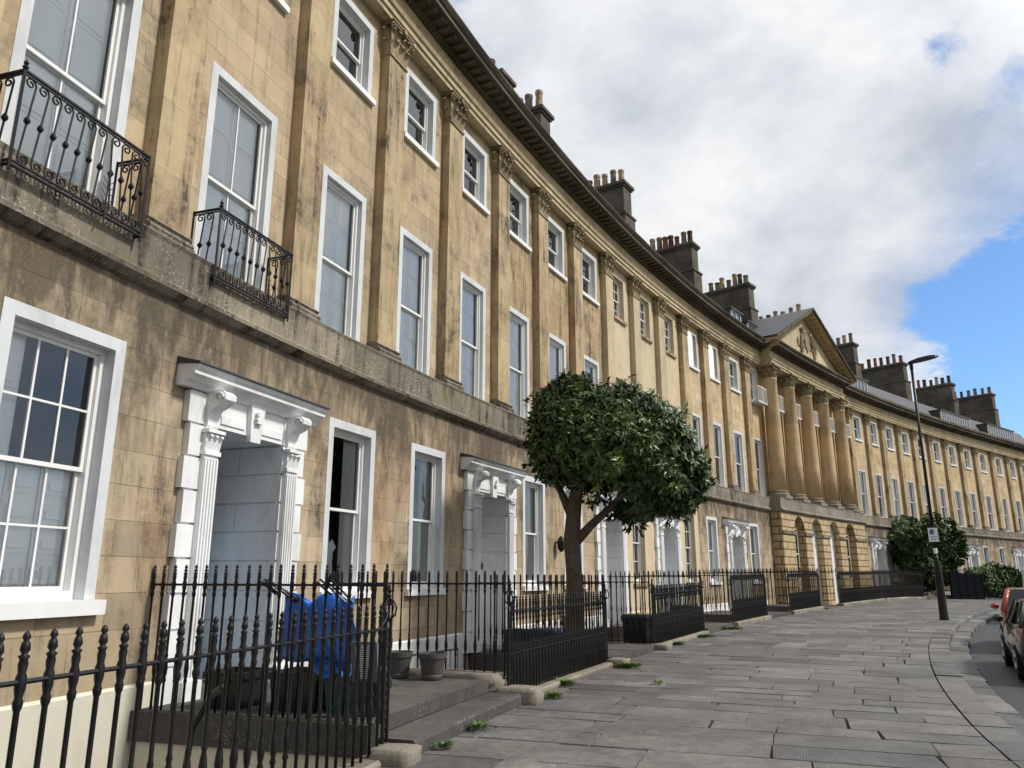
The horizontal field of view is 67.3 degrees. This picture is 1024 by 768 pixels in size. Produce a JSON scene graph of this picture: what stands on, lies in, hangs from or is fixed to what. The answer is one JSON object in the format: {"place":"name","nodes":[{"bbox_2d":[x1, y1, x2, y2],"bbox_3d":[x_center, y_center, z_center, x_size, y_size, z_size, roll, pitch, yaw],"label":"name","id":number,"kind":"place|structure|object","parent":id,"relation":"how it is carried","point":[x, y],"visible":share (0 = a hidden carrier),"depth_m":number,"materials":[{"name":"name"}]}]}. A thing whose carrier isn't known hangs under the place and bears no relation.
{"place":"outdoors","nodes":[
{"label":"outdoors","id":0,"kind":"place"},
{"bbox_2d":[351,641,378,682],"bbox_3d":[-1.426,2.703,7.472,0.280,0.380,0.100,-4,-15,17],"label":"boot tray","id":1,"kind":"object","parent":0,"point":[353,658],"visible":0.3,"depth_m":7.45,"materials":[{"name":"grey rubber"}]},
{"bbox_2d":[621,613,652,643],"bbox_3d":[3.028,6.001,18.406,0.660,0.985,0.660,-7,-16,26],"label":"planter","id":2,"kind":"object","parent":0,"point":[640,627],"visible":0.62,"depth_m":18.20,"materials":[{"name":"black plastic"}]},
{"bbox_2d":[365,603,1023,767],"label":"kerb","id":3,"kind":"structure","parent":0,"point":[1004,737],"depth_m":9.22,"materials":[{"name":"grey stone"}]},
{"bbox_2d":[380,599,1019,767],"bbox_3d":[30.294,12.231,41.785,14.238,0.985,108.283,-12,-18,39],"label":"pavement","id":4,"kind":"structure","parent":0,"point":[671,717],"depth_m":9.50,"materials":[{"name":"grey stone"}]},
{"bbox_2d":[0,583,397,767],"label":"railing","id":5,"kind":"object","parent":4,"relation":"on","point":[46,679],"visible":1,"depth_m":5.09,"materials":[{"name":"black metal"}]},
{"bbox_2d":[182,684,222,765],"bbox_3d":[-2.023,2.375,4.997,0.376,0.820,0.073,-9,-17,32],"label":"railing stay","id":6,"kind":"object","parent":5,"relation":"attached to","point":[216,691],"visible":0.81,"depth_m":5.06,"materials":[{"name":"black paint"}]},
{"bbox_2d":[429,739,457,748],"bbox_3d":[-0.654,3.442,7.355,0.298,0.088,0.237,0,-14,0],"label":"weed","id":7,"kind":"object","parent":4,"relation":"on","point":[445,744],"visible":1,"depth_m":7.33,"materials":[{"name":"green plant"}]},
{"bbox_2d":[467,719,491,730],"bbox_3d":[-0.371,3.648,8.215,0.297,0.105,0.277,6,-15,-24],"label":"weed","id":8,"kind":"object","parent":4,"relation":"on","point":[477,726],"visible":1,"depth_m":8.22,"materials":[{"name":"green plant"}]},
{"bbox_2d":[494,685,543,705],"bbox_3d":[0.091,4.090,10.052,0.667,0.292,0.393,-6,-15,22],"label":"kerb stone","id":9,"kind":"object","parent":4,"relation":"on","point":[532,695],"visible":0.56,"depth_m":9.89,"materials":[{"name":"beige stone"}]},
{"bbox_2d":[544,690,564,697],"bbox_3d":[0.550,4.198,10.420,0.343,0.109,0.345,-13,-19,43],"label":"weed","id":10,"kind":"object","parent":4,"relation":"on","point":[554,694],"visible":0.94,"depth_m":10.36,"materials":[{"name":"green plant"}]},
{"bbox_2d":[506,580,612,691],"bbox_3d":[0.853,3.969,12.309,0.306,1.670,4.663,-6,-15,22],"label":"railing","id":11,"kind":"object","parent":4,"relation":"on","point":[550,659],"visible":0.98,"depth_m":11.96,"materials":[{"name":"black metal"}]},
{"bbox_2d":[607,657,629,666],"bbox_3d":[1.968,5.156,14.185,0.402,0.199,0.426,-6,-15,23],"label":"kerb stone","id":12,"kind":"object","parent":4,"relation":"on","point":[622,660],"visible":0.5,"depth_m":14.04,"materials":[{"name":"beige stone"}]},
{"bbox_2d":[612,662,641,667],"bbox_3d":[2.101,5.051,13.843,0.578,0.108,0.490,5,-15,-19],"label":"weed","id":13,"kind":"object","parent":4,"relation":"on","point":[629,664],"visible":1,"depth_m":13.78,"materials":[{"name":"green plant"}]},
{"bbox_2d":[653,643,671,650],"bbox_3d":[3.302,5.795,16.909,0.380,0.178,0.428,-8,-16,28],"label":"kerb stone","id":14,"kind":"object","parent":4,"relation":"on","point":[664,646],"visible":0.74,"depth_m":16.75,"materials":[{"name":"beige stone"}]},
{"bbox_2d":[649,577,709,645],"bbox_3d":[4.163,5.599,19.029,0.298,1.687,4.565,-7,-16,27],"label":"railing","id":15,"kind":"object","parent":4,"relation":"on","point":[686,623],"visible":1,"depth_m":18.80,"materials":[{"name":"black metal"}]},
{"bbox_2d":[607,570,700,622],"bbox_3d":[3.956,6.000,21.681,2.784,1.460,0.044,-8,-16,28],"label":"railing","id":16,"kind":"object","parent":15,"relation":"attached to","point":[663,576],"visible":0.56,"depth_m":21.86,"materials":[{"name":"black metal"}]},
{"bbox_2d":[728,573,771,626],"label":"railing","id":17,"kind":"object","parent":4,"relation":"on","point":[749,610],"visible":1,"depth_m":25.09,"materials":[{"name":"black metal"}]},
{"bbox_2d":[786,571,824,614],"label":"railing","id":18,"kind":"object","parent":4,"relation":"on","point":[809,600],"visible":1,"depth_m":31.01,"materials":[{"name":"black metal"}]},
{"bbox_2d":[837,570,885,605],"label":"railing","id":19,"kind":"object","parent":4,"relation":"on","point":[853,595],"visible":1,"depth_m":37.65,"materials":[{"name":"black metal"}]},
{"bbox_2d":[880,570,926,600],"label":"railing","id":20,"kind":"object","parent":4,"relation":"on","point":[890,591],"visible":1,"depth_m":43.07,"materials":[{"name":"black metal"}]},
{"bbox_2d":[908,355,948,619],"bbox_3d":[14.729,3.446,26.516,1.045,9.102,0.379,-10,-17,36],"label":"street lamp","id":21,"kind":"object","parent":4,"relation":"on","point":[939,581],"visible":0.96,"depth_m":26.31,"materials":[{"name":"black metal"}]},
{"bbox_2d":[948,571,985,598],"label":"board fence","id":22,"kind":"object","parent":4,"relation":"on","point":[964,585],"visible":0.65,"depth_m":49.97,"materials":[{"name":"black wood"}]},
{"bbox_2d":[962,561,1022,597],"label":"hedge","id":23,"kind":"object","parent":4,"relation":"on","point":[1001,578],"visible":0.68,"depth_m":54.89,"materials":[{"name":"green plant"}]},
{"bbox_2d":[448,0,1023,437],"label":"sky","id":24,"kind":"structure","parent":0,"point":[861,162],"materials":[{"name":"white"}]},
{"bbox_2d":[968,620,1023,717],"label":"road","id":25,"kind":"structure","parent":0,"point":[1000,677],"depth_m":15.95,"materials":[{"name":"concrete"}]},
{"bbox_2d":[950,610,1023,736],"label":"gutter step","id":26,"kind":"object","parent":25,"relation":"on","point":[987,694],"visible":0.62,"depth_m":14.01,"materials":[{"name":"grey stone"}]},
{"bbox_2d":[991,587,1023,637],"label":"parked car","id":27,"kind":"object","parent":25,"relation":"on","point":[1010,594],"visible":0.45,"depth_m":18.76,"materials":[{"name":"red paint"}]},
{"bbox_2d":[992,598,1023,679],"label":"parked car","id":28,"kind":"object","parent":25,"relation":"on","point":[1012,642],"visible":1,"depth_m":14.73,"materials":[{"name":"black paint"}]},
{"label":"basement area floor","id":29,"kind":"structure","parent":0,"visible":0},
{"bbox_2d":[0,0,330,767],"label":"terraced house","id":30,"kind":"structure","parent":29,"relation":"on","point":[156,410],"depth_m":8.51,"materials":[{"name":"stone"}]},
{"bbox_2d":[0,296,126,620],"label":"window","id":31,"kind":"structure","parent":30,"relation":"in","point":[42,510],"depth_m":7.28,"materials":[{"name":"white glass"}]},
{"bbox_2d":[0,0,142,206],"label":"window","id":32,"kind":"structure","parent":30,"relation":"in","point":[64,42],"depth_m":8.47,"materials":[{"name":"white glass"}]},
{"bbox_2d":[193,60,277,290],"bbox_3d":[-3.969,-2.764,10.860,0.262,3.070,1.465,-5,-15,18],"label":"window","id":33,"kind":"structure","parent":30,"relation":"in","point":[230,134],"depth_m":11.04,"materials":[{"name":"white glass"}]},
{"bbox_2d":[273,0,289,14],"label":"window","id":34,"kind":"structure","parent":30,"relation":"in","point":[281,4],"depth_m":12.15,"materials":[{"name":"white glass"}]},
{"bbox_2d":[127,677,521,767],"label":"entrance bridge","id":35,"kind":"structure","parent":29,"relation":"on","point":[425,714],"depth_m":7.62,"materials":[{"name":"stone"}]},
{"bbox_2d":[202,666,271,709],"bbox_3d":[-2.902,3.201,8.105,0.476,0.360,0.540,-5,-15,18],"label":"recycling box","id":36,"kind":"object","parent":35,"relation":"on","point":[232,695],"visible":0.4,"depth_m":7.91,"materials":[{"name":"black plastic"}]},
{"bbox_2d":[140,563,388,723],"bbox_3d":[-2.518,2.538,7.676,2.794,1.440,0.064,-4,-15,17],"label":"railing","id":37,"kind":"object","parent":35,"relation":"on","point":[373,585],"visible":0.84,"depth_m":7.69,"materials":[{"name":"black metal"}]},
{"bbox_2d":[261,578,355,678],"bbox_3d":[-2.018,2.452,7.723,0.981,0.972,0.421,-4,-15,17],"label":"hanging bag","id":38,"kind":"object","parent":37,"relation":"hanging from","point":[319,603],"visible":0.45,"depth_m":7.75,"materials":[{"name":"blue plastic"}]},
{"bbox_2d":[268,666,325,712],"bbox_3d":[-2.144,3.166,7.984,0.596,0.370,0.560,-5,-15,18],"label":"recycling box","id":39,"kind":"object","parent":35,"relation":"on","point":[315,695],"visible":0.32,"depth_m":7.75,"materials":[{"name":"black plastic"}]},
{"bbox_2d":[323,664,381,712],"bbox_3d":[-1.644,3.090,7.855,0.480,0.455,0.460,-5,-15,18],"label":"recycling box","id":40,"kind":"object","parent":35,"relation":"on","point":[351,690],"visible":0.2,"depth_m":7.68,"materials":[{"name":"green plastic"}]},
{"bbox_2d":[353,676,392,716],"bbox_3d":[-1.367,3.043,7.545,0.280,0.395,0.320,-5,-15,17],"label":"caddy","id":41,"kind":"object","parent":35,"relation":"on","point":[366,692],"visible":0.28,"depth_m":7.42,"materials":[{"name":"black plastic"}]},
{"bbox_2d":[390,650,412,678],"bbox_3d":[-1.522,3.771,10.340,0.381,0.330,0.381,0,-14,0],"label":"plant pot","id":42,"kind":"object","parent":35,"relation":"on","point":[400,663],"visible":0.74,"depth_m":10.20,"materials":[{"name":"ceramic"}]},
{"bbox_2d":[332,570,505,678],"bbox_3d":[-1.381,3.348,10.836,2.794,1.400,0.062,-5,-15,21],"label":"railing","id":43,"kind":"object","parent":35,"relation":"on","point":[456,583],"visible":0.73,"depth_m":10.68,"materials":[{"name":"black metal"}]},
{"bbox_2d":[418,651,446,679],"bbox_3d":[-1.055,3.727,10.168,0.381,0.330,0.381,0,-14,0],"label":"plant pot","id":44,"kind":"object","parent":35,"relation":"on","point":[432,664],"visible":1,"depth_m":10.04,"materials":[{"name":"stone"}]},
{"bbox_2d":[409,667,506,693],"bbox_3d":[-0.944,4.030,10.485,1.872,0.284,0.437,-5,-15,20],"label":"kerb stone","id":45,"kind":"object","parent":35,"relation":"on","point":[496,679],"visible":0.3,"depth_m":10.19,"materials":[{"name":"beige stone"}]},
{"bbox_2d":[276,0,528,669],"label":"terraced house","id":46,"kind":"structure","parent":29,"relation":"on","point":[401,108],"depth_m":14.66,"materials":[{"name":"stone"}]},
{"bbox_2d":[314,164,366,341],"bbox_3d":[-3.051,-2.113,13.277,0.262,2.980,1.346,-5,-15,21],"label":"window","id":47,"kind":"structure","parent":46,"relation":"in","point":[331,281],"depth_m":13.48,"materials":[{"name":"white glass"}]},
{"bbox_2d":[317,417,375,598],"bbox_3d":[-2.636,1.970,12.085,0.355,2.700,1.453,-5,-15,21],"label":"window","id":48,"kind":"structure","parent":46,"relation":"in","point":[350,520],"depth_m":12.41,"materials":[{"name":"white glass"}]},
{"bbox_2d":[330,0,375,106],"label":"window","id":49,"kind":"structure","parent":46,"relation":"in","point":[356,82],"depth_m":14.49,"materials":[{"name":"white glass"}]},
{"bbox_2d":[396,225,432,374],"bbox_3d":[-2.073,-1.550,15.531,0.259,2.980,1.302,-6,-15,23],"label":"window","id":50,"kind":"structure","parent":46,"relation":"in","point":[408,320],"depth_m":15.75,"materials":[{"name":"white glass"}]},
{"bbox_2d":[404,67,438,168],"bbox_3d":[-2.030,-5.711,16.552,0.312,1.690,1.423,-6,-15,23],"label":"window","id":51,"kind":"structure","parent":46,"relation":"in","point":[422,149],"depth_m":16.76,"materials":[{"name":"white glass"}]},
{"bbox_2d":[405,442,445,595],"bbox_3d":[-1.664,2.530,14.325,0.352,2.700,1.417,-6,-15,23],"label":"window","id":52,"kind":"structure","parent":46,"relation":"in","point":[425,536],"depth_m":14.60,"materials":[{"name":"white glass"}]},
{"bbox_2d":[459,271,485,400],"bbox_3d":[-1.027,-0.990,17.769,0.259,2.980,1.302,-6,-15,24],"label":"window","id":53,"kind":"structure","parent":46,"relation":"in","point":[471,384],"depth_m":18.01,"materials":[{"name":"white glass"}]},
{"bbox_2d":[462,130,489,215],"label":"window","id":54,"kind":"structure","parent":46,"relation":"in","point":[475,199],"depth_m":19.09,"materials":[{"name":"white wood"}]},
{"bbox_2d":[490,58,628,628],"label":"terraced house","id":55,"kind":"structure","parent":29,"relation":"on","point":[555,215],"depth_m":21.30,"materials":[{"name":"stone"}]},
{"bbox_2d":[510,306,529,417],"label":"window","id":56,"kind":"structure","parent":55,"relation":"in","point":[517,378],"depth_m":20.25,"materials":[{"name":"white glass"}]},
{"bbox_2d":[510,179,531,252],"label":"window","id":57,"kind":"structure","parent":55,"relation":"in","point":[518,238],"depth_m":21.32,"materials":[{"name":"white wood"}]},
{"bbox_2d":[522,475,548,590],"bbox_3d":[0.458,3.630,18.727,0.352,2.700,1.417,-7,-16,26],"label":"window","id":58,"kind":"structure","parent":55,"relation":"in","point":[532,538],"depth_m":19.03,"materials":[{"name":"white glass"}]},
{"bbox_2d":[549,332,565,381],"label":"window","id":59,"kind":"structure","parent":55,"relation":"in","point":[553,345],"depth_m":22.57,"materials":[{"name":"white glass"}]},
{"bbox_2d":[548,217,567,281],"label":"window","id":60,"kind":"structure","parent":55,"relation":"in","point":[555,269],"depth_m":23.45,"materials":[{"name":"white wood"}]},
{"bbox_2d":[563,486,586,588],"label":"window","id":61,"kind":"structure","parent":55,"relation":"in","point":[567,493],"depth_m":21.12,"materials":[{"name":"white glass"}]},
{"bbox_2d":[582,247,599,306],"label":"window","id":62,"kind":"structure","parent":55,"relation":"in","point":[588,296],"depth_m":25.62,"materials":[{"name":"white glass"}]},
{"bbox_2d":[584,354,598,404],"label":"window","id":63,"kind":"structure","parent":55,"relation":"in","point":[587,365],"depth_m":24.79,"materials":[{"name":"white glass"}]},
{"bbox_2d":[470,642,654,684],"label":"entrance bridge","id":64,"kind":"structure","parent":29,"relation":"on","point":[625,650],"depth_m":15.14,"materials":[{"name":"stone"}]},
{"bbox_2d":[503,628,527,651],"bbox_3d":[0.107,5.168,15.517,0.456,0.420,0.500,-6,-15,24],"label":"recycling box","id":65,"kind":"object","parent":64,"relation":"on","point":[515,637],"visible":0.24,"depth_m":15.37,"materials":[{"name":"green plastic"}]},
{"bbox_2d":[478,574,603,652],"bbox_3d":[0.462,4.471,14.958,2.788,1.500,0.062,-6,-15,24],"label":"railing","id":66,"kind":"object","parent":64,"relation":"on","point":[514,583],"visible":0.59,"depth_m":15.13,"materials":[{"name":"black metal"}]},
{"bbox_2d":[525,627,562,649],"bbox_3d":[0.690,5.093,15.311,0.680,0.465,0.660,-6,-15,24],"label":"recycling box","id":67,"kind":"object","parent":64,"relation":"on","point":[543,633],"visible":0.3,"depth_m":15.10,"materials":[{"name":"blue plastic"}]},
{"bbox_2d":[537,574,651,643],"bbox_3d":[1.845,5.171,17.758,2.798,1.500,0.061,-7,-16,26],"label":"railing","id":68,"kind":"object","parent":64,"relation":"on","point":[622,582],"visible":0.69,"depth_m":17.50,"materials":[{"name":"black metal"}]},
{"bbox_2d":[521,89,700,613],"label":"terraced house","id":69,"kind":"structure","parent":29,"relation":"on","point":[645,286],"depth_m":28.11,"materials":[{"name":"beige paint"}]},
{"bbox_2d":[613,279,626,326],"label":"window","id":70,"kind":"structure","parent":69,"relation":"in","point":[617,317],"depth_m":27.79,"materials":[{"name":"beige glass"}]},
{"bbox_2d":[633,522,647,586],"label":"window","id":71,"kind":"structure","parent":69,"relation":"in","point":[639,564],"depth_m":25.48,"materials":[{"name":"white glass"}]},
{"bbox_2d":[640,300,652,343],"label":"window","id":72,"kind":"structure","parent":69,"relation":"in","point":[643,321],"depth_m":29.87,"materials":[{"name":"beige glass"}]},
{"bbox_2d":[664,318,676,358],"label":"window","id":73,"kind":"structure","parent":69,"relation":"in","point":[668,351],"depth_m":31.94,"materials":[{"name":"beige wood"}]},
{"bbox_2d":[643,570,730,618],"bbox_3d":[5.475,6.611,24.258,2.784,1.460,0.044,-8,-16,30],"label":"railing","id":74,"kind":"object","parent":69,"relation":"attached to","point":[713,575],"visible":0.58,"depth_m":23.95,"materials":[{"name":"black metal"}]},
{"bbox_2d":[685,515,698,584],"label":"window","id":75,"kind":"structure","parent":69,"relation":"in","point":[690,563],"depth_m":29.68,"materials":[{"name":"white wood"}]},
{"bbox_2d":[688,568,763,609],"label":"railing","id":76,"kind":"object","parent":69,"relation":"attached to","point":[719,585],"visible":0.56,"depth_m":27.91,"materials":[{"name":"black metal"}]},
{"bbox_2d":[607,622,733,642],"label":"entrance bridge","id":77,"kind":"structure","parent":29,"relation":"on","point":[711,627],"depth_m":21.87,"materials":[{"name":"stone"}]},
{"bbox_2d":[588,169,767,611],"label":"terraced house","id":78,"kind":"structure","parent":29,"relation":"on","point":[713,336],"depth_m":34.51,"materials":[{"name":"stone"}]},
{"bbox_2d":[692,412,701,449],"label":"window","id":79,"kind":"structure","parent":78,"relation":"in","point":[697,426],"depth_m":33.10,"materials":[{"name":"white wood"}]},
{"bbox_2d":[706,516,722,584],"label":"window","id":80,"kind":"structure","parent":78,"relation":"in","point":[709,524],"depth_m":31.63,"materials":[{"name":"white wood"}]},
{"bbox_2d":[713,421,725,486],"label":"window","id":81,"kind":"structure","parent":78,"relation":"in","point":[718,434],"depth_m":34.90,"materials":[{"name":"white wood"}]},
{"bbox_2d":[729,357,740,393],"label":"window","id":82,"kind":"structure","parent":78,"relation":"in","point":[732,378],"depth_m":38.01,"materials":[{"name":"white glass"}]},
{"bbox_2d":[734,430,746,491],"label":"window","id":83,"kind":"structure","parent":78,"relation":"in","point":[739,443],"depth_m":36.95,"materials":[{"name":"white wood"}]},
{"bbox_2d":[716,568,787,606],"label":"railing","id":84,"kind":"object","parent":78,"relation":"attached to","point":[770,572],"visible":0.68,"depth_m":29.97,"materials":[{"name":"black metal"}]},
{"bbox_2d":[748,523,761,583],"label":"window","id":85,"kind":"structure","parent":78,"relation":"in","point":[751,529],"depth_m":35.73,"materials":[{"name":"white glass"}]},
{"bbox_2d":[753,567,817,599],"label":"railing","id":86,"kind":"object","parent":78,"relation":"attached to","point":[791,571],"visible":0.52,"depth_m":33.92,"materials":[{"name":"black metal"}]},
{"bbox_2d":[704,610,790,622],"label":"entrance bridge","id":87,"kind":"structure","parent":29,"relation":"on","point":[728,619],"depth_m":27.71,"materials":[{"name":"stone"}]},
{"bbox_2d":[649,230,870,604],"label":"central pavilion","id":88,"kind":"structure","parent":29,"relation":"on","point":[798,377],"depth_m":42.08,"materials":[{"name":"stone"}]},
{"bbox_2d":[749,367,757,400],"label":"window","id":89,"kind":"structure","parent":88,"relation":"in","point":[751,374],"depth_m":40.11,"materials":[{"name":"grey glass"}]},
{"bbox_2d":[754,437,765,496],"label":"window","id":90,"kind":"structure","parent":88,"relation":"in","point":[758,452],"depth_m":39.05,"materials":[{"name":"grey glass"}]},
{"bbox_2d":[786,567,837,598],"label":"railing","id":91,"kind":"object","parent":88,"relation":"attached to","point":[821,577],"visible":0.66,"depth_m":35.65,"materials":[{"name":"black metal"}]},
{"bbox_2d":[767,604,843,611],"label":"entrance bridge","id":92,"kind":"structure","parent":29,"relation":"on","point":[774,608],"depth_m":33.83,"materials":[{"name":"stone"}]},
{"bbox_2d":[759,304,915,587],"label":"terraced house","id":93,"kind":"structure","parent":29,"relation":"on","point":[871,420],"depth_m":51.81,"materials":[{"name":"stone"}]},
{"bbox_2d":[858,470,869,514],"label":"window","id":94,"kind":"structure","parent":93,"relation":"in","point":[864,505],"depth_m":50.59,"materials":[{"name":"white glass"}]},
{"bbox_2d":[870,421,879,446],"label":"window","id":95,"kind":"structure","parent":93,"relation":"in","point":[873,440],"depth_m":53.59,"materials":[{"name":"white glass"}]},
{"bbox_2d":[875,474,886,517],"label":"window","id":96,"kind":"structure","parent":93,"relation":"in","point":[876,475],"depth_m":52.55,"materials":[{"name":"white glass"}]},
{"bbox_2d":[885,427,894,450],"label":"window","id":97,"kind":"structure","parent":93,"relation":"in","point":[887,436],"depth_m":55.47,"materials":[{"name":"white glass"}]},
{"bbox_2d":[891,477,901,518],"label":"window","id":98,"kind":"structure","parent":93,"relation":"in","point":[896,507],"depth_m":54.38,"materials":[{"name":"white glass"}]},
{"bbox_2d":[833,333,963,604],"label":"terraced house","id":99,"kind":"structure","parent":29,"relation":"on","point":[914,497],"depth_m":58.80,"materials":[{"name":"stone"}]},
{"bbox_2d":[901,432,910,455],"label":"window","id":100,"kind":"structure","parent":99,"relation":"in","point":[903,442],"depth_m":57.40,"materials":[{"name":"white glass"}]},
{"bbox_2d":[907,481,917,518],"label":"window","id":101,"kind":"structure","parent":99,"relation":"in","point":[908,482],"depth_m":56.35,"materials":[{"name":"white glass"}]},
{"bbox_2d":[887,511,969,592],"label":"evergreen shrub","id":102,"kind":"object","parent":29,"relation":"on","point":[923,562],"visible":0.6,"depth_m":50.95,"materials":[{"name":"green plant"}]},
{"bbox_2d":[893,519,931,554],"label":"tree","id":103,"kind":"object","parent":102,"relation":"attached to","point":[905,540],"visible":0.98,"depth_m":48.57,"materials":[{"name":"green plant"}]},
{"bbox_2d":[861,354,1009,595],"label":"terraced house","id":104,"kind":"structure","parent":29,"relation":"on","point":[966,448],"depth_m":64.75,"materials":[{"name":"stone"}]},
{"bbox_2d":[954,490,964,526],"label":"window","id":105,"kind":"structure","parent":104,"relation":"in","point":[956,492],"depth_m":62.17,"materials":[{"name":"white glass"}]},
{"bbox_2d":[969,492,979,528],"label":"window","id":106,"kind":"structure","parent":104,"relation":"in","point":[972,494],"depth_m":64.16,"materials":[{"name":"white glass"}]},
{"bbox_2d":[916,375,1023,573],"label":"terraced house","id":107,"kind":"structure","parent":29,"relation":"on","point":[1005,453],"depth_m":71.37,"materials":[{"name":"stone"}]},
{"bbox_2d":[1001,498,1010,531],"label":"window","id":108,"kind":"structure","parent":107,"relation":"in","point":[1004,503],"depth_m":68.55,"materials":[{"name":"white glass"}]},
{"bbox_3d":[0.970,6.315,13.676,1.149,2.460,1.053,0,-14,0],"label":"tree bed","id":109,"kind":"object","parent":29,"relation":"on","visible":0},
{"bbox_2d":[514,367,717,663],"bbox_3d":[1.961,3.556,14.389,3.860,8.084,3.318,0,-14,0],"label":"clipped tree","id":110,"kind":"object","parent":109,"relation":"in","point":[639,452],"visible":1,"depth_m":14.07,"materials":[{"name":"green plant"}]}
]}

